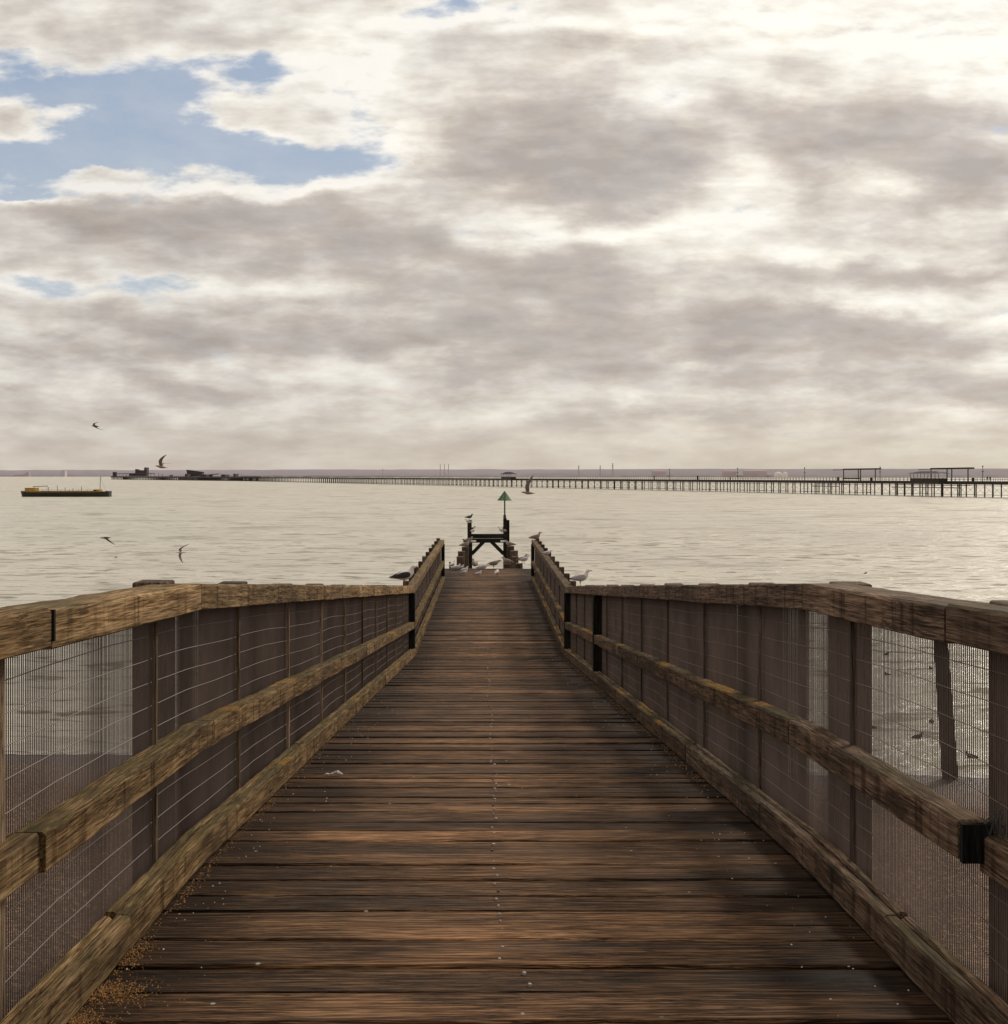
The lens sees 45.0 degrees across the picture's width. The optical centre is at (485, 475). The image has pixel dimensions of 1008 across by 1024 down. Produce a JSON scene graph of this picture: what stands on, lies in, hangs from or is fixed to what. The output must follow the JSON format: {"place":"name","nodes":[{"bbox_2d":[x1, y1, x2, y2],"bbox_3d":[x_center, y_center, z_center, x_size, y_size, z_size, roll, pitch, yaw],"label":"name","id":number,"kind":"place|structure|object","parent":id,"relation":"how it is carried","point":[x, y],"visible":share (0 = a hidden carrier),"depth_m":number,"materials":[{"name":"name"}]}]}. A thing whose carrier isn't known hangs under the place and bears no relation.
{"place":"outdoors","nodes":[
{"label":"outdoors","id":0,"kind":"place"},
{"bbox_2d":[61,470,66,476],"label":"tower block","id":1,"kind":"structure","parent":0,"point":[63,473],"depth_m":7272.15,"materials":[{"name":"white concrete"}]},
{"bbox_2d":[156,455,171,467],"bbox_3d":[-7.970,-0.335,30.061,0.335,0.327,0.640,8,-7,-4],"label":"flying gull","id":2,"kind":"object","parent":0,"point":[160,465],"visible":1,"depth_m":29.96,"materials":[{"name":"grey"}]},
{"bbox_2d":[177,544,187,562],"bbox_3d":[-7.412,1.919,29.953,0.392,0.494,0.212,0,0,33],"label":"flying gull","id":3,"kind":"object","parent":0,"point":[180,552],"visible":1,"depth_m":30.00,"materials":[{"name":"white"}]},
{"bbox_2d":[5,754,987,1012],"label":"beach","id":4,"kind":"structure","parent":0,"point":[9,792],"depth_m":18.58,"materials":[{"name":"grey sand"}]},
{"bbox_2d":[456,556,462,565],"bbox_3d":[-0.757,5.701,36.099,0.206,6.598,0.206,0,0,-1],"label":"groyne pile","id":5,"kind":"object","parent":4,"relation":"in","point":[459,559],"visible":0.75,"depth_m":36.00,"materials":[{"name":"brown wood"}]},
{"bbox_2d":[458,551,464,567],"bbox_3d":[-0.764,5.698,38.505,0.218,6.604,0.218,0,0,1],"label":"groyne pile","id":6,"kind":"object","parent":4,"relation":"in","point":[461,553],"visible":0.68,"depth_m":38.40,"materials":[{"name":"brown wood"}]},
{"bbox_2d":[462,547,468,568],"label":"groyne pile","id":7,"kind":"object","parent":4,"relation":"in","point":[466,549],"visible":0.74,"depth_m":41.00,"materials":[{"name":"brown wood"}]},
{"bbox_2d":[460,540,470,545],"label":"gull","id":8,"kind":"object","parent":7,"relation":"on","point":[465,543],"visible":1,"depth_m":41.05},
{"bbox_2d":[503,563,509,568],"bbox_3d":[0.621,5.768,35.097,0.202,6.464,0.202,0,0,-1],"label":"groyne pile","id":9,"kind":"object","parent":4,"relation":"in","point":[506,565],"visible":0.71,"depth_m":35.00,"materials":[{"name":"brown wood"}]},
{"bbox_2d":[501,557,513,562],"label":"gull","id":10,"kind":"object","parent":9,"relation":"on","point":[507,560],"visible":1,"depth_m":35.04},
{"bbox_2d":[67,569,953,1023],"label":"jetty","id":11,"kind":"object","parent":4,"relation":"on","point":[499,823],"visible":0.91,"depth_m":4.12,"materials":[{"name":"wood"}]},
{"bbox_2d":[0,538,444,1023],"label":"railing","id":12,"kind":"object","parent":11,"relation":"on","point":[278,685],"visible":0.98,"depth_m":4.02,"materials":[{"name":"wood"}]},
{"bbox_2d":[389,565,418,585],"bbox_3d":[-1.115,1.366,16.599,0.422,0.288,0.142,0,0,-18],"label":"gull","id":13,"kind":"object","parent":12,"relation":"on","point":[405,575],"visible":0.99,"depth_m":16.55,"materials":[{"name":"white"}]},
{"bbox_2d":[324,770,342,774],"bbox_3d":[-0.804,1.572,6.442,0.099,0.023,0.034,0,0,0],"label":"crumpled scrap","id":14,"kind":"object","parent":11,"relation":"on","point":[336,772],"visible":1,"depth_m":6.43,"materials":[{"name":"paper"}]},
{"bbox_2d":[68,661,704,1023],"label":"scattered grit","id":15,"kind":"object","parent":11,"relation":"on","point":[87,1020],"visible":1,"depth_m":3.18,"materials":[{"name":"brown gravel"}]},
{"bbox_2d":[450,564,461,568],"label":"gull","id":16,"kind":"object","parent":11,"relation":"on","point":[456,567],"visible":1,"depth_m":33.76,"materials":[{"name":"grey"}]},
{"bbox_2d":[472,558,477,568],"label":"gull","id":17,"kind":"object","parent":11,"relation":"on","point":[474,563],"visible":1,"depth_m":33.96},
{"bbox_2d":[476,564,488,569],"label":"gull","id":18,"kind":"object","parent":11,"relation":"on","point":[484,566],"visible":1,"depth_m":32.93,"materials":[{"name":"grey"}]},
{"bbox_2d":[487,560,500,567],"bbox_3d":[0.245,2.487,34.103,0.488,0.257,0.152,0,0,-12],"label":"gull","id":19,"kind":"object","parent":11,"relation":"on","point":[494,563],"visible":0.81,"depth_m":34.05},
{"bbox_2d":[103,676,908,1013],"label":"pale shell bits","id":20,"kind":"object","parent":11,"relation":"on","point":[331,804],"visible":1,"depth_m":4.24,"materials":[{"name":"white"}]},
{"bbox_2d":[531,538,1007,1023],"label":"railing","id":21,"kind":"object","parent":11,"relation":"on","point":[710,683],"visible":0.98,"depth_m":4.15,"materials":[{"name":"wood"}]},
{"bbox_2d":[529,532,541,538],"bbox_3d":[1.206,1.484,29.398,0.370,0.252,0.124,0,0,-20],"label":"gull","id":22,"kind":"object","parent":21,"relation":"on","point":[536,536],"visible":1,"depth_m":29.35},
{"bbox_2d":[541,550,551,556],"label":"gull","id":23,"kind":"object","parent":21,"relation":"on","point":[546,553],"visible":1,"depth_m":23.97,"materials":[{"name":"grey"}]},
{"bbox_2d":[568,569,591,585],"bbox_3d":[1.206,1.301,15.499,0.317,0.216,0.107,0,0,-8],"label":"gull","id":24,"kind":"object","parent":21,"relation":"on","point":[581,577],"visible":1,"depth_m":15.47,"materials":[{"name":"white"}]},
{"bbox_2d":[984,801,1007,837],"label":"twig","id":25,"kind":"object","parent":21,"relation":"on","point":[1003,833],"visible":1,"depth_m":2.90,"materials":[{"name":"wood"}]},
{"bbox_2d":[507,546,513,568],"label":"groyne pile","id":26,"kind":"object","parent":4,"relation":"in","point":[509,548],"visible":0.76,"depth_m":41.00,"materials":[{"name":"brown wood"}]},
{"bbox_2d":[505,540,516,545],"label":"gull","id":27,"kind":"object","parent":26,"relation":"on","point":[509,543],"visible":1,"depth_m":41.04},
{"bbox_2d":[511,550,517,568],"bbox_3d":[0.912,5.689,38.514,0.237,6.623,0.237,0,0,0],"label":"groyne pile","id":28,"kind":"object","parent":4,"relation":"in","point":[514,552],"visible":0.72,"depth_m":38.40,"materials":[{"name":"brown wood"}]},
{"bbox_2d":[512,556,518,568],"bbox_3d":[0.888,5.701,36.093,0.194,6.598,0.194,0,0,2],"label":"groyne pile","id":29,"kind":"object","parent":4,"relation":"in","point":[515,562],"visible":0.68,"depth_m":36.00,"materials":[{"name":"brown wood"}]},
{"bbox_2d":[516,563,522,568],"bbox_3d":[0.976,5.768,35.197,0.202,6.464,0.202,0,0,-1],"label":"groyne pile","id":30,"kind":"object","parent":4,"relation":"in","point":[519,565],"visible":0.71,"depth_m":35.10,"materials":[{"name":"brown wood"}]},
{"bbox_2d":[518,555,529,563],"bbox_3d":[1.085,2.357,34.199,0.377,0.257,0.127,0,0,-10],"label":"gull","id":31,"kind":"object","parent":30,"relation":"on","point":[524,559],"visible":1,"depth_m":34.16,"materials":[{"name":"grey"}]},
{"bbox_2d":[0,477,1007,776],"bbox_3d":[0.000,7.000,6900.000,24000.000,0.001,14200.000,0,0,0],"label":"sea","id":32,"kind":"structure","parent":0,"point":[950,543],"depth_m":139.74,"materials":[{"name":"liquid"}]},
{"bbox_2d":[13,472,30,476],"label":"cargo ship","id":33,"kind":"object","parent":32,"relation":"on","point":[27,474],"visible":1,"depth_m":6891.00},
{"bbox_2d":[21,477,111,496],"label":"barge","id":34,"kind":"object","parent":32,"relation":"on","point":[31,492],"visible":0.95,"depth_m":400.42},
{"bbox_2d":[465,518,508,568],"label":"timber gantry","id":35,"kind":"object","parent":32,"relation":"in","point":[482,539],"visible":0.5,"depth_m":44.95,"materials":[{"name":"black wood"}]},
{"bbox_2d":[497,491,511,517],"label":"beacon","id":36,"kind":"object","parent":35,"relation":"on","point":[504,496],"visible":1,"depth_m":44.99,"materials":[{"name":"metal"}]},
{"bbox_2d":[5,749,987,778],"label":"water edge foam","id":37,"kind":"object","parent":32,"relation":"on","point":[811,772],"visible":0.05,"depth_m":30.47,"materials":[{"name":"grey"}]},
{"bbox_2d":[111,472,1007,497],"bbox_3d":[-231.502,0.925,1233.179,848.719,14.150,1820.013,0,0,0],"label":"long pier","id":38,"kind":"structure","parent":32,"relation":"on","point":[237,477],"depth_m":575.56,"materials":[{"name":"wood"}]},
{"bbox_2d":[129,467,148,475],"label":"lifeboat station","id":39,"kind":"object","parent":38,"relation":"on","point":[146,470],"visible":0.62,"depth_m":2030.00,"materials":[{"name":"grey"}]},
{"bbox_2d":[186,470,204,475],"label":"pavilion hall","id":40,"kind":"structure","parent":38,"relation":"on","point":[195,473],"depth_m":1780.00,"materials":[{"name":"grey"}]},
{"bbox_2d":[501,472,515,479],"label":"station shelter","id":41,"kind":"object","parent":38,"relation":"on","point":[508,478],"visible":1,"depth_m":735.07,"materials":[{"name":"metal"}]},
{"bbox_2d":[842,468,880,480],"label":"platform canopy","id":42,"kind":"object","parent":38,"relation":"on","point":[860,469],"visible":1,"depth_m":443.63,"materials":[{"name":"metal"}]},
{"bbox_2d":[907,471,950,483],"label":"pier shelter","id":43,"kind":"object","parent":38,"relation":"on","point":[924,480],"visible":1,"depth_m":406.01,"materials":[{"name":"metal"}]},
{"bbox_2d":[918,467,973,480],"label":"platform canopy","id":44,"kind":"object","parent":38,"relation":"on","point":[967,468],"visible":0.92,"depth_m":401.50,"materials":[{"name":"metal"}]},
{"bbox_2d":[743,470,766,476],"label":"storage tank","id":45,"kind":"object","parent":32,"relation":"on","point":[755,473],"visible":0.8,"depth_m":5142.83,"materials":[{"name":"grey metal"}]},
{"bbox_2d":[936,641,955,779],"bbox_3d":[10.632,5.882,28.000,0.694,5.261,0.380,0,0,0],"label":"mooring pile","id":46,"kind":"object","parent":32,"relation":"in","point":[946,710],"visible":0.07,"depth_m":27.86,"materials":[{"name":"brown wood"}]},
{"bbox_2d":[0,469,1007,475],"bbox_3d":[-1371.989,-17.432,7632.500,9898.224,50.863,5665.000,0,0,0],"label":"hills","id":47,"kind":"structure","parent":0,"point":[464,472],"depth_m":6897.88,"materials":[{"name":"grey"}]},
{"bbox_2d":[0,475,1007,476],"bbox_3d":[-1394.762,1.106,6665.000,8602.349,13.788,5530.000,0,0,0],"label":"shore","id":48,"kind":"structure","parent":0,"point":[545,475],"depth_m":5868.81,"materials":[{"name":"grey"}]},
{"bbox_2d":[652,471,666,476],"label":"storage tank","id":49,"kind":"object","parent":48,"relation":"on","point":[659,473],"visible":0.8,"depth_m":5457.68,"materials":[{"name":"grey metal"}]},
{"bbox_2d":[722,471,736,476],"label":"storage tank","id":50,"kind":"object","parent":48,"relation":"on","point":[729,473],"visible":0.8,"depth_m":5227.76,"materials":[{"name":"grey metal"}]},
{"bbox_2d":[774,472,781,476],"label":"dome tank","id":51,"kind":"object","parent":48,"relation":"on","point":[777,474],"visible":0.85,"depth_m":5068.85,"materials":[{"name":"white metal"}]},
{"bbox_2d":[0,0,1007,469],"label":"sky","id":52,"kind":"structure","parent":0,"point":[235,234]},
{"bbox_2d":[522,475,535,493],"bbox_3d":[1.043,0.228,29.973,0.359,0.480,0.264,0,0,21],"label":"flying gull","id":53,"kind":"object","parent":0,"point":[527,487],"visible":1,"depth_m":29.93,"materials":[{"name":"grey"}]}
]}

